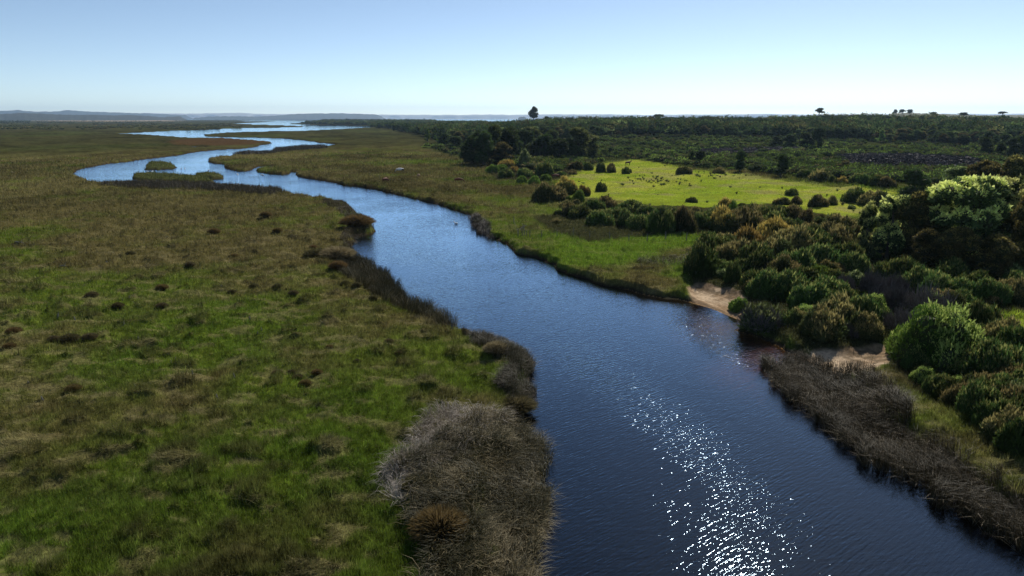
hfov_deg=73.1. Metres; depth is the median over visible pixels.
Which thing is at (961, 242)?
evergreen tree
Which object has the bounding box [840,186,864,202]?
gorse bush
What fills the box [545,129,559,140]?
broadleaf tree
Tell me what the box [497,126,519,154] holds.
evergreen tree
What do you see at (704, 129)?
broadleaf tree
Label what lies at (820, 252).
gorse bush
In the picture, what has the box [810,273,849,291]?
gorse bush
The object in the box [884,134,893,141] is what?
broadleaf tree
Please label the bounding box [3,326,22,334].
grass tussock
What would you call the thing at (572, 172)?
gorse bush
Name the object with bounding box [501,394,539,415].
grass tussock
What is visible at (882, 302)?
broadleaf bush
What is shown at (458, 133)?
broadleaf tree
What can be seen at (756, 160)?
scrub
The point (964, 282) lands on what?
gorse bush
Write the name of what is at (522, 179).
leafy shrub
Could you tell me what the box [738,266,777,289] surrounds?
gorse bush
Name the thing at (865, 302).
gorse bush
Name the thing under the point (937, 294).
leafy shrub
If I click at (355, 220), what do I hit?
grass tussock
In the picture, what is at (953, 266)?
gorse bush
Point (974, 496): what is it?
reeds
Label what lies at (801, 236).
gorse bush
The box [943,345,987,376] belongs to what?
bush
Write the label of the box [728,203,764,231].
gorse bush
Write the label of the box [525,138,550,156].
evergreen tree
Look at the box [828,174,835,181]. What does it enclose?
gorse bush
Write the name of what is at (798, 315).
gorse bush
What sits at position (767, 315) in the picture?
leafy shrub
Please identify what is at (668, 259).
reeds
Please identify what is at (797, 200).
gorse bush
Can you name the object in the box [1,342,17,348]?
grass tussock
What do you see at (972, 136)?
broadleaf tree
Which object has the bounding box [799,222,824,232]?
gorse bush
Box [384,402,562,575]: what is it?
reeds
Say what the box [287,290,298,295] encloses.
grass tussock
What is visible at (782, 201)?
gorse bush
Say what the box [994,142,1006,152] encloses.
evergreen tree
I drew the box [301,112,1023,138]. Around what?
woodland
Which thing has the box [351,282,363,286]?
grass tussock
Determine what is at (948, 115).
hill
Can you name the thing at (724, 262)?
gorse bush
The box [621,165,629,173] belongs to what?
gorse bush
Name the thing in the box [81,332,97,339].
grass tussock
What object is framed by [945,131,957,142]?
broadleaf tree
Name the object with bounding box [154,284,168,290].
grass tussock
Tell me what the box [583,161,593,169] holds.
gorse bush
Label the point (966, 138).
evergreen tree
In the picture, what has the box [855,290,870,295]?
gorse bush
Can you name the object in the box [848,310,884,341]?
gorse bush
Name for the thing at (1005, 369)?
gorse bush
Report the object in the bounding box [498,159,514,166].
gorse bush
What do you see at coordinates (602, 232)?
wire fence
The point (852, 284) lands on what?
dead shrub
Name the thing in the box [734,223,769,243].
gorse bush
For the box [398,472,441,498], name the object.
grass tussock
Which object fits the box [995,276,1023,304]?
gorse bush
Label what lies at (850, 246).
gorse bush
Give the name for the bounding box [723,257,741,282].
gorse bush
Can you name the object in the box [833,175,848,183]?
gorse bush
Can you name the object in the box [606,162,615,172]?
gorse bush
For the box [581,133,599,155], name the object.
broadleaf tree
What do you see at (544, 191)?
gorse bush
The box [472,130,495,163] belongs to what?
evergreen tree
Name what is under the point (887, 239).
blossoming tree
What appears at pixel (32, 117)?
hill
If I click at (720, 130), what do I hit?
broadleaf tree
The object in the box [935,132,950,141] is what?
evergreen tree
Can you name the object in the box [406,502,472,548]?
grass tussock
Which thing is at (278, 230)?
grass tussock
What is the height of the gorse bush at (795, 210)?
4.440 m
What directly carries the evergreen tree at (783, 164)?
on the ground at (66, 142)
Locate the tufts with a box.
[573,164,872,213]
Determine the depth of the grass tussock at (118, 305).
71.00 m
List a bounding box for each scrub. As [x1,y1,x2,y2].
[0,120,30,122]
[0,120,242,128]
[421,133,1023,182]
[695,146,802,154]
[837,152,980,165]
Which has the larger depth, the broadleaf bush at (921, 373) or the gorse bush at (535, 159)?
the gorse bush at (535, 159)
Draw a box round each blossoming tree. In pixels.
[857,199,877,241]
[867,194,914,258]
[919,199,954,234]
[925,173,1014,260]
[978,174,1023,238]
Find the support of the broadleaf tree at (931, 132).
on the ground at (66, 142)
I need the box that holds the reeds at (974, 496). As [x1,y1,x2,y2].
[751,349,1023,552]
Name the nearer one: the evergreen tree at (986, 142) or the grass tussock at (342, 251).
the grass tussock at (342, 251)
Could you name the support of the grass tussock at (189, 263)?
on the ground at (66, 142)
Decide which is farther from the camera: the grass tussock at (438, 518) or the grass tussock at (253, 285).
the grass tussock at (253, 285)
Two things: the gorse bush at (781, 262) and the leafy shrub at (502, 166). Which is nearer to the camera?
the gorse bush at (781, 262)
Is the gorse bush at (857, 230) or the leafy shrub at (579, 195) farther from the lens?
the leafy shrub at (579, 195)
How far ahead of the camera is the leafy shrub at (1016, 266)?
82.76 m
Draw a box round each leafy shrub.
[484,163,498,173]
[497,164,507,169]
[516,175,527,182]
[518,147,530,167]
[527,176,540,183]
[540,174,551,180]
[572,189,584,201]
[712,267,741,277]
[727,296,747,312]
[729,198,737,209]
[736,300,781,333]
[798,303,812,311]
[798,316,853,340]
[812,264,829,274]
[847,205,855,208]
[847,269,864,286]
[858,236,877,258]
[910,302,944,316]
[915,292,944,302]
[995,261,1023,280]
[1000,375,1023,393]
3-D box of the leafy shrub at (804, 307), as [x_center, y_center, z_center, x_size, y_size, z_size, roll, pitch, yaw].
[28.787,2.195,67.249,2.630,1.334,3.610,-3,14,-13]
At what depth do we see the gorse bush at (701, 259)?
85.03 m
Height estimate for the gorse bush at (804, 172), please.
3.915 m
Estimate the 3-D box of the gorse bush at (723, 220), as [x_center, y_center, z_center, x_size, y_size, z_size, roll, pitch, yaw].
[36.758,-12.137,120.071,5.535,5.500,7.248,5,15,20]
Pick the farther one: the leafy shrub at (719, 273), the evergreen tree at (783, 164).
the evergreen tree at (783, 164)
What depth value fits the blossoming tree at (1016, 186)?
89.87 m
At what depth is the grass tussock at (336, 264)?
88.66 m
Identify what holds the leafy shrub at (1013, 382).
on the ground at (66, 142)
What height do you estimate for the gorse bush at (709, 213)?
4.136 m
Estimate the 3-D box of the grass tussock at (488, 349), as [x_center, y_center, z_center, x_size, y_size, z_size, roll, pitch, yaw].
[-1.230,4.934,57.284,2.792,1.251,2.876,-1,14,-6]
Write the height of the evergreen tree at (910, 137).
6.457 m
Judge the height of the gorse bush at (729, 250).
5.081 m
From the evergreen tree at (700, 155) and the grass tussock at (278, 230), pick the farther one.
the evergreen tree at (700, 155)
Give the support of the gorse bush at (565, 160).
on the ground at (66, 142)
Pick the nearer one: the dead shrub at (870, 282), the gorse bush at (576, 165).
the dead shrub at (870, 282)
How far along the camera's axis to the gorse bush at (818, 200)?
148.30 m
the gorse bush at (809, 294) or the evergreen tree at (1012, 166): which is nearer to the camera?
the gorse bush at (809, 294)
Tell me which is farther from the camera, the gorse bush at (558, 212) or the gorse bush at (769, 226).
the gorse bush at (558, 212)
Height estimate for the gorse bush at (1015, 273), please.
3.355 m
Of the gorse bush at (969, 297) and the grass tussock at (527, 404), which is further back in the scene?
the gorse bush at (969, 297)
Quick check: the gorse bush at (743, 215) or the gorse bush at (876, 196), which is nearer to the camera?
the gorse bush at (743, 215)
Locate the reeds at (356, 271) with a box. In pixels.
[334,242,465,328]
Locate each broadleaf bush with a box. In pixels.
[872,292,889,309]
[885,297,986,371]
[908,365,934,385]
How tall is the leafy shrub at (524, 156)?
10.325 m
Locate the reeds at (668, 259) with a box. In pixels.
[636,248,691,266]
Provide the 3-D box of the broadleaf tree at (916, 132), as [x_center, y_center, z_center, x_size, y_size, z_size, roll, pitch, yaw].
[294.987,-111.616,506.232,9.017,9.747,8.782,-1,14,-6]
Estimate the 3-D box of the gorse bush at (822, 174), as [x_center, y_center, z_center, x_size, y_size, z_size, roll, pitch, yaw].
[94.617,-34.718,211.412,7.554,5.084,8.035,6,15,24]
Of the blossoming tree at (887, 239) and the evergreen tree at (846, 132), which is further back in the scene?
the evergreen tree at (846, 132)
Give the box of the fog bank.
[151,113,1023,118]
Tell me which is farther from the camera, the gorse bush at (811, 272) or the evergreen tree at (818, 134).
the evergreen tree at (818, 134)
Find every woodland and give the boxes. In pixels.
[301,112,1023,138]
[321,118,436,121]
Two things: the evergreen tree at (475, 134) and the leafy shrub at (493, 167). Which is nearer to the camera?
the leafy shrub at (493, 167)
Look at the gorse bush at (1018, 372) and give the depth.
48.48 m
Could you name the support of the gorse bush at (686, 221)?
on the ground at (66, 142)
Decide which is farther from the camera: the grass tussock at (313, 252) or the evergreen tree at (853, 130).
the evergreen tree at (853, 130)
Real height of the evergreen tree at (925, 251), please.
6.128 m
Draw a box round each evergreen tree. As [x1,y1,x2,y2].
[437,133,449,143]
[445,136,462,146]
[459,136,478,163]
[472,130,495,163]
[472,131,481,151]
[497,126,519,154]
[513,141,523,155]
[518,129,534,151]
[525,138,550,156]
[535,133,553,155]
[549,139,568,157]
[589,125,596,130]
[598,126,604,135]
[695,151,705,160]
[733,150,747,170]
[770,136,782,146]
[773,154,790,175]
[781,133,797,146]
[797,132,814,146]
[812,126,825,146]
[825,129,832,139]
[832,126,843,138]
[842,128,852,138]
[847,127,856,138]
[866,132,875,140]
[893,190,947,256]
[895,167,931,194]
[897,132,905,141]
[906,134,914,140]
[910,227,947,269]
[934,226,986,265]
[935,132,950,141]
[956,134,965,144]
[962,136,971,144]
[966,159,1005,180]
[970,231,1023,280]
[974,137,994,152]
[978,131,995,142]
[993,135,1001,145]
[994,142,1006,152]
[997,133,1011,144]
[999,152,1023,179]
[1000,195,1023,268]
[1003,129,1016,136]
[1004,137,1021,154]
[1016,134,1023,152]
[1017,129,1023,135]
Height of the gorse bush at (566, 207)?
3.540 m
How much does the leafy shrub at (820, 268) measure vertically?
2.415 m
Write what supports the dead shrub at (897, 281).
on the ground at (66, 142)
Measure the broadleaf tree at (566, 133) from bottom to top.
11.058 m
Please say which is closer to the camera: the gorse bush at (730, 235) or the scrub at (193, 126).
the gorse bush at (730, 235)
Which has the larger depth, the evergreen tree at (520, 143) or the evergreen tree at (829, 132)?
the evergreen tree at (829, 132)
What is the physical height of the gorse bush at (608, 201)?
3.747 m
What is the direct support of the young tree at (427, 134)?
on the ground at (66, 142)
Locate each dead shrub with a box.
[837,273,856,288]
[844,320,861,340]
[857,264,889,292]
[866,278,914,311]
[880,272,910,292]
[881,303,916,330]
[900,274,958,312]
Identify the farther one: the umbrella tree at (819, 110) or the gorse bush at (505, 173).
the umbrella tree at (819, 110)
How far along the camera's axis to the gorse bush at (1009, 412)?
42.03 m
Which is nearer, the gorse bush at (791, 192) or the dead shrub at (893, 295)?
the dead shrub at (893, 295)
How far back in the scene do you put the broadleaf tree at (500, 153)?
292.18 m
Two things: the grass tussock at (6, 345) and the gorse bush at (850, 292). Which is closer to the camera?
the grass tussock at (6, 345)
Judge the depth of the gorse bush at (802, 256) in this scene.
86.34 m
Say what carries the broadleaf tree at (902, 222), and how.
on the ground at (66, 142)
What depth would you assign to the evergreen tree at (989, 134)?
448.11 m
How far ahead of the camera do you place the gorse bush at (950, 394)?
46.88 m
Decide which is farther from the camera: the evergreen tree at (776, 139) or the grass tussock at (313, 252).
the evergreen tree at (776, 139)
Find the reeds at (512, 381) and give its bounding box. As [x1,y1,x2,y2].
[459,321,540,420]
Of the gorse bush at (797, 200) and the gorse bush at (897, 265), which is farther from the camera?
the gorse bush at (797, 200)
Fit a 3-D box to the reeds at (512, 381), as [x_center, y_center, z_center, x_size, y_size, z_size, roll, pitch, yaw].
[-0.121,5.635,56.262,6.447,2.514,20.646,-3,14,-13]
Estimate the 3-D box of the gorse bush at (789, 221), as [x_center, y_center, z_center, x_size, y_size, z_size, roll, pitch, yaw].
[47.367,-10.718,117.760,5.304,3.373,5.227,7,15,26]
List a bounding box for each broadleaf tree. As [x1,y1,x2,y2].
[453,131,462,135]
[487,124,501,157]
[491,141,513,161]
[521,125,542,137]
[528,106,538,118]
[541,128,548,134]
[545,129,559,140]
[561,127,571,137]
[561,139,580,156]
[563,126,592,155]
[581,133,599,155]
[688,151,695,159]
[699,125,710,135]
[715,125,725,135]
[836,160,850,166]
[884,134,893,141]
[893,128,907,140]
[897,194,910,226]
[909,129,922,141]
[919,131,929,140]
[927,129,936,141]
[938,133,949,143]
[940,166,967,183]
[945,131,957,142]
[970,132,978,142]
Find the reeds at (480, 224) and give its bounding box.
[467,212,495,238]
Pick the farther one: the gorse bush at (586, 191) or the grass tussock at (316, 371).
the gorse bush at (586, 191)
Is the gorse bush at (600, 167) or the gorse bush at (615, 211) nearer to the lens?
the gorse bush at (615, 211)
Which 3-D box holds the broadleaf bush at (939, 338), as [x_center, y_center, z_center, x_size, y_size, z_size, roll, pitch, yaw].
[34.467,3.820,55.654,6.641,6.020,8.573,-2,14,-7]
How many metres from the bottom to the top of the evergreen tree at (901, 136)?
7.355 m
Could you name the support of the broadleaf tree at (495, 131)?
on the ground at (66, 142)
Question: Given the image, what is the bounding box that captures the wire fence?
[513,220,693,240]
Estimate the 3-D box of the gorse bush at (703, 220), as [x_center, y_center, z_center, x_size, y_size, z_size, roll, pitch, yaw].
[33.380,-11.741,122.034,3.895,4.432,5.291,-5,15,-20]
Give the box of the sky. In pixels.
[0,0,1023,114]
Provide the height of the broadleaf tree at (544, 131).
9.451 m
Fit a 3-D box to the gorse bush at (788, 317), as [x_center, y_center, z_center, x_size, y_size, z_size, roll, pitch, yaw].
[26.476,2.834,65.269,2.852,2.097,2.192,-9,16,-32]
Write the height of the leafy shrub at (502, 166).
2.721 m
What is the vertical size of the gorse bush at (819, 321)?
3.710 m
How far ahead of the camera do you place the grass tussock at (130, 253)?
98.53 m
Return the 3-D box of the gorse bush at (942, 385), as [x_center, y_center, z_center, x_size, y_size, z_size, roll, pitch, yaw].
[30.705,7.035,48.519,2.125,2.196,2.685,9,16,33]
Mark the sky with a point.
(378, 57)
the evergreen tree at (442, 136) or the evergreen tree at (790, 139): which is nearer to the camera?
the evergreen tree at (790, 139)
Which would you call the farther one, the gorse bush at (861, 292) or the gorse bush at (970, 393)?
the gorse bush at (861, 292)
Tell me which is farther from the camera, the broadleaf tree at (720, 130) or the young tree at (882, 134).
the broadleaf tree at (720, 130)
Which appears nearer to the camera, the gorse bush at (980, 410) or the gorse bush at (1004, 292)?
the gorse bush at (980, 410)
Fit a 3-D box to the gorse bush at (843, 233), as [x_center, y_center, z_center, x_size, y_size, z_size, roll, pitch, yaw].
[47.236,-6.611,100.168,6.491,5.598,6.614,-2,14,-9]
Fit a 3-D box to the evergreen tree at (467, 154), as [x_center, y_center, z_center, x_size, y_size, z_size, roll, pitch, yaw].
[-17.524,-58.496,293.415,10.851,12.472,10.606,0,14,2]
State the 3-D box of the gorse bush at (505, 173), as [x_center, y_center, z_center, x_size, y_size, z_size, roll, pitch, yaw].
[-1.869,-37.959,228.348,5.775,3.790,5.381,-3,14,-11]
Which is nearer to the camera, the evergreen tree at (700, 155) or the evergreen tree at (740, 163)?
the evergreen tree at (740, 163)
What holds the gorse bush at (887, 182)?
on the ground at (66, 142)
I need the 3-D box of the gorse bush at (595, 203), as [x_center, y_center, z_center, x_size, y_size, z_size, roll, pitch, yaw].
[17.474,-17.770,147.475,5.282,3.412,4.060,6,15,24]
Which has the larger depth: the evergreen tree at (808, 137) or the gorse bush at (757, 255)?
the evergreen tree at (808, 137)
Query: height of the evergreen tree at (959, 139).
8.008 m
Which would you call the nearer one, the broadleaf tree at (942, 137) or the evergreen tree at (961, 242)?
the evergreen tree at (961, 242)
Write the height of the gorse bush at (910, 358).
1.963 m
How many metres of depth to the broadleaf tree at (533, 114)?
1111.32 m
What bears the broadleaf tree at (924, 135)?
on the ground at (66, 142)
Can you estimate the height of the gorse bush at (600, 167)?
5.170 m
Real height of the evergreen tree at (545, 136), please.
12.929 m
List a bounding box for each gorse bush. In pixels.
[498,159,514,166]
[498,168,514,177]
[508,166,518,172]
[517,167,532,176]
[528,156,545,162]
[531,181,567,202]
[535,161,553,176]
[549,217,561,222]
[553,210,561,214]
[554,170,566,177]
[555,174,578,194]
[557,158,569,163]
[559,199,571,207]
[561,201,575,214]
[567,160,582,169]
[568,169,577,174]
[568,203,592,218]
[571,199,580,204]
[578,184,590,195]
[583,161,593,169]
[583,198,605,209]
[585,208,615,226]
[595,181,607,191]
[596,162,605,171]
[599,195,617,207]
[604,205,621,218]
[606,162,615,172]
[617,207,636,226]
[618,198,642,212]
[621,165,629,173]
[625,213,648,229]
[635,204,655,215]
[646,204,675,234]
[667,205,678,214]
[672,204,698,232]
[675,166,692,174]
[682,241,719,278]
[685,196,697,202]
[688,206,704,214]
[690,229,730,249]
[694,210,713,228]
[705,203,721,216]
[710,204,736,232]
[712,167,725,173]
[713,237,750,261]
[716,259,733,269]
[717,232,736,241]
[718,196,735,205]
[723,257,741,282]
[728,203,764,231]
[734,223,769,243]
[735,257,752,273]
[736,239,776,271]
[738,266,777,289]
[745,215,764,229]
[745,268,791,300]
[748,200,761,211]
[756,214,800,239]
[757,204,790,217]
[759,235,794,257]
[763,208,785,220]
[764,253,800,272]
[772,196,791,204]
[772,223,817,250]
[776,246,817,267]
[776,267,811,300]
[780,307,799,325]
[781,217,803,225]
[783,203,802,218]
[784,188,798,195]
[786,281,832,308]
[791,195,802,204]
[792,265,824,282]
[792,305,806,325]
[795,168,810,177]
[795,207,815,223]
[798,302,845,342]
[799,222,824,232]
[806,224,835,244]
[806,241,840,263]
[807,193,829,206]
[808,167,831,181]
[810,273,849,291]
[815,215,823,223]
[818,258,848,272]
[820,290,859,322]
[821,211,857,232]
[827,223,859,243]
[827,268,848,279]
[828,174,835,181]
[828,196,837,205]
[829,240,865,254]
[829,288,861,297]
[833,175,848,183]
[835,250,871,275]
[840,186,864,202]
[848,172,871,185]
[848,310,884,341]
[849,292,882,318]
[851,225,860,237]
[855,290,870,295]
[856,190,887,206]
[867,173,883,186]
[872,254,919,277]
[876,176,897,187]
[878,307,892,327]
[899,348,932,370]
[901,263,946,292]
[907,360,940,375]
[915,270,954,293]
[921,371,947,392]
[931,287,966,307]
[931,374,960,400]
[935,256,973,277]
[938,379,973,406]
[940,287,976,303]
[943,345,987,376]
[949,276,985,299]
[955,268,994,282]
[955,377,1002,414]
[959,370,992,382]
[961,297,1004,323]
[967,397,1012,428]
[969,333,1023,373]
[973,321,987,335]
[975,276,1014,305]
[975,373,1018,389]
[978,402,1023,439]
[981,313,1023,337]
[982,294,1002,305]
[988,362,1023,377]
[992,367,1023,383]
[992,382,1023,399]
[992,416,1023,457]
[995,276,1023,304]
[995,320,1023,346]
[1000,267,1023,279]
[1006,389,1023,409]
[1007,353,1023,371]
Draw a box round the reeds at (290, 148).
[233,144,327,154]
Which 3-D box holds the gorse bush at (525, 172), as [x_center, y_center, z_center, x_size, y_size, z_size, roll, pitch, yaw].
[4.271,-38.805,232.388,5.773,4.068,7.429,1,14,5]
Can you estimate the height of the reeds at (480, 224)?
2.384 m
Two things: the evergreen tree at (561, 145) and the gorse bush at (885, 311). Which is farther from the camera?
the evergreen tree at (561, 145)
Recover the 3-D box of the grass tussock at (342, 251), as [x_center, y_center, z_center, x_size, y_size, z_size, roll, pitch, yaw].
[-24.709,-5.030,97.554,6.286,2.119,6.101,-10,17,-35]
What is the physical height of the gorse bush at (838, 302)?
4.224 m
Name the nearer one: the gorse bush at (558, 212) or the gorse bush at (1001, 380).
the gorse bush at (1001, 380)
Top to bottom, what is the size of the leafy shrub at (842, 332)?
2.014 m
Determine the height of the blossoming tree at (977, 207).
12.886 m
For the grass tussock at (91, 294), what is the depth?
75.49 m
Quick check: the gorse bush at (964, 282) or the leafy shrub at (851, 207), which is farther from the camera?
the leafy shrub at (851, 207)
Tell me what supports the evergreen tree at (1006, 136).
on the ground at (66, 142)
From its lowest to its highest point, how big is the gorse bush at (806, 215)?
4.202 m
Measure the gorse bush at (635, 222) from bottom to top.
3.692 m
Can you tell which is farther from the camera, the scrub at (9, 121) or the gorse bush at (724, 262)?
the scrub at (9, 121)
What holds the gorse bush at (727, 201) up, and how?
on the ground at (66, 142)
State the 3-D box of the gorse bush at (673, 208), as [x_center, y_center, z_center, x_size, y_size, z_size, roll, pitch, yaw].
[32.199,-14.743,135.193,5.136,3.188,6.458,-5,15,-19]
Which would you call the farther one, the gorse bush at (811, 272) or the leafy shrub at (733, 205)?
the leafy shrub at (733, 205)
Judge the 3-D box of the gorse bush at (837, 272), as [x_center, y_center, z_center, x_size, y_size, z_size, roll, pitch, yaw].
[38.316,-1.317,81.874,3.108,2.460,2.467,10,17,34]
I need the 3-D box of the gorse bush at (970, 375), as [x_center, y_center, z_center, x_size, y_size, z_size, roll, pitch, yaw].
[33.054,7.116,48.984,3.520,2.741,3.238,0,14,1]
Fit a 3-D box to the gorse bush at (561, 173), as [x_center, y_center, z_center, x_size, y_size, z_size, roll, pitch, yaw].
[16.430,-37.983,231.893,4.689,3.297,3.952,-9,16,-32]
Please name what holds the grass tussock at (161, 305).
on the ground at (66, 142)
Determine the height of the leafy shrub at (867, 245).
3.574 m
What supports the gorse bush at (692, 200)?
on the ground at (66, 142)
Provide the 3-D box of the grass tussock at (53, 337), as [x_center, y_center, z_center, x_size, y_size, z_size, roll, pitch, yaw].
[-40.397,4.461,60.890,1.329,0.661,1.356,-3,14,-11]
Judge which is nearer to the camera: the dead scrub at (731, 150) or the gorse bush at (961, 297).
the gorse bush at (961, 297)
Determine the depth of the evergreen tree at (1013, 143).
325.25 m
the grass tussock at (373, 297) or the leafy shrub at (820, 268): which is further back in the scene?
the leafy shrub at (820, 268)
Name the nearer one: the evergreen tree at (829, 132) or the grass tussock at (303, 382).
the grass tussock at (303, 382)
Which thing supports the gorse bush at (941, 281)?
on the ground at (66, 142)
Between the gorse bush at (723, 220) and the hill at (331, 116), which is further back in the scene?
the hill at (331, 116)
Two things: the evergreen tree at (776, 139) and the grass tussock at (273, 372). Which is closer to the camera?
the grass tussock at (273, 372)
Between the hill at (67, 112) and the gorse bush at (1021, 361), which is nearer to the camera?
the gorse bush at (1021, 361)
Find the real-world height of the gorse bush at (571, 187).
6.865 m
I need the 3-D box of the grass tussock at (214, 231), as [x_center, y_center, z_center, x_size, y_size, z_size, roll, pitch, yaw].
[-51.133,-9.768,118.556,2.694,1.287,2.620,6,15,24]
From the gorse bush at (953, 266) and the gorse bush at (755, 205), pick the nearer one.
the gorse bush at (953, 266)
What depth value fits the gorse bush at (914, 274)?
77.80 m
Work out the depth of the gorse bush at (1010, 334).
54.67 m
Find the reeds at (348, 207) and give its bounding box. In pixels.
[322,197,373,248]
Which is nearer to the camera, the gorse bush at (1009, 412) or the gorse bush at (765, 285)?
the gorse bush at (1009, 412)
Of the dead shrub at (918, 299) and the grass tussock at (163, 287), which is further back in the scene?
the grass tussock at (163, 287)
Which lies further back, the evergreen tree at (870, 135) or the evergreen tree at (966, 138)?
the evergreen tree at (870, 135)
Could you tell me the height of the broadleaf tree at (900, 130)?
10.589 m
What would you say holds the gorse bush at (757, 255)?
on the ground at (66, 142)
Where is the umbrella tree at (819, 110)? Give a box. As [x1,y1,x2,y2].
[815,108,824,114]
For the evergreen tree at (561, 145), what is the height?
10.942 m
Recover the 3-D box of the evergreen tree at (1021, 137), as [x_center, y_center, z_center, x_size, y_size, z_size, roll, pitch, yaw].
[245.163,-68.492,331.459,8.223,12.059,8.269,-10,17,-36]
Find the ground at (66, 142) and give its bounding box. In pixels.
[0,120,1023,575]
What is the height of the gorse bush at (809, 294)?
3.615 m
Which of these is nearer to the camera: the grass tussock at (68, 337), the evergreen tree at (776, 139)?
the grass tussock at (68, 337)
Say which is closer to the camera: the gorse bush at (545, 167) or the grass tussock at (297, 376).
the grass tussock at (297, 376)
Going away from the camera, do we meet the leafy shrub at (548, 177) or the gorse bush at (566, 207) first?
the gorse bush at (566, 207)
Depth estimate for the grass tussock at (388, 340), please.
60.22 m
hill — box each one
[0,110,192,118]
[0,113,185,120]
[193,113,384,118]
[890,113,1023,117]
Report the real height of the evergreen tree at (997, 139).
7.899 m
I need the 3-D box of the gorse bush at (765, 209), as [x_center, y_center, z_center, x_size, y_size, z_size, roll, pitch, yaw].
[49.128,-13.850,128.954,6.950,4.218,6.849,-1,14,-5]
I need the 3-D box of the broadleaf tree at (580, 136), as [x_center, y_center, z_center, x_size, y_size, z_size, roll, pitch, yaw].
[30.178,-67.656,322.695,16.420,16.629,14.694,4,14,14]
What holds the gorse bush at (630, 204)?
on the ground at (66, 142)
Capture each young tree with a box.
[424,129,429,140]
[873,129,885,140]
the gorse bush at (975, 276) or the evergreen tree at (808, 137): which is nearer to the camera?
the gorse bush at (975, 276)
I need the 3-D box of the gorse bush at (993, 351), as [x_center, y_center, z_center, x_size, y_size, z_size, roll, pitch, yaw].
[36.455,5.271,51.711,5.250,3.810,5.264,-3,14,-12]
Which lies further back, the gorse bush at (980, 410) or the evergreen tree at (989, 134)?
the evergreen tree at (989, 134)
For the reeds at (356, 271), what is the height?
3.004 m
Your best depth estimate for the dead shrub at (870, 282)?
73.00 m
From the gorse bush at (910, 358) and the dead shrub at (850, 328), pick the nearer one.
the gorse bush at (910, 358)
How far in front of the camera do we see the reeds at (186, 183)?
195.59 m
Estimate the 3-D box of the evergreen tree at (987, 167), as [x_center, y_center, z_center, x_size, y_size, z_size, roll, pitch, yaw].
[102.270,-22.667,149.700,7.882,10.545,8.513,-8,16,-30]
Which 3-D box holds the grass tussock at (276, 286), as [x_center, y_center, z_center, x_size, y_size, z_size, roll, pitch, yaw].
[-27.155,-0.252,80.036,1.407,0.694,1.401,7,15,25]
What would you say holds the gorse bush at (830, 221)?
on the ground at (66, 142)
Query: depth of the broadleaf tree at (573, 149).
319.63 m
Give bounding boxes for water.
[73,119,1023,575]
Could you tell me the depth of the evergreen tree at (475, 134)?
318.87 m
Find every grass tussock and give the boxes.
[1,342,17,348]
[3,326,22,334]
[45,335,59,341]
[56,333,80,343]
[64,383,82,391]
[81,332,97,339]
[84,291,98,296]
[111,301,124,308]
[125,251,136,254]
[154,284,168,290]
[154,302,168,308]
[184,261,196,266]
[206,228,220,233]
[248,283,257,287]
[258,211,272,217]
[270,369,282,375]
[272,227,282,232]
[272,283,282,288]
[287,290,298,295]
[291,374,303,379]
[298,379,311,385]
[302,247,323,257]
[311,369,323,374]
[317,246,356,259]
[327,260,348,270]
[337,213,375,227]
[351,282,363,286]
[367,295,378,299]
[384,338,393,342]
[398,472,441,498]
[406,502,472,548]
[482,340,506,354]
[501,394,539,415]
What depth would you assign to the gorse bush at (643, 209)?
136.47 m
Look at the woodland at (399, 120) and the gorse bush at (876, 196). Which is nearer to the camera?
the gorse bush at (876, 196)
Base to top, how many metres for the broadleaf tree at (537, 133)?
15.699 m
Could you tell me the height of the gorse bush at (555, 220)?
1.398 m
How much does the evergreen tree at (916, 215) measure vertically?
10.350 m
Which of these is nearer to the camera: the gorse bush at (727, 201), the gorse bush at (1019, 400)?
the gorse bush at (1019, 400)
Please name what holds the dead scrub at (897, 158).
on the ground at (66, 142)
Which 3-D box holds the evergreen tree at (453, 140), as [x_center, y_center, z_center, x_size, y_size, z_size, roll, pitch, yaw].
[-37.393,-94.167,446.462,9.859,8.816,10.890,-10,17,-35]
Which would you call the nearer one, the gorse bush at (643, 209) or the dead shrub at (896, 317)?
the dead shrub at (896, 317)
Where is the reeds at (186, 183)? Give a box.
[100,178,286,194]
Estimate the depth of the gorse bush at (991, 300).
71.97 m
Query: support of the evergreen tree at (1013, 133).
on the ground at (66, 142)
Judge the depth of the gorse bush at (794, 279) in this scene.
75.42 m
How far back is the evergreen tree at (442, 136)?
485.31 m
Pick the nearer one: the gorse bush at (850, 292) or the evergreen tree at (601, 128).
the gorse bush at (850, 292)
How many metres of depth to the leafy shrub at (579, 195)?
161.44 m

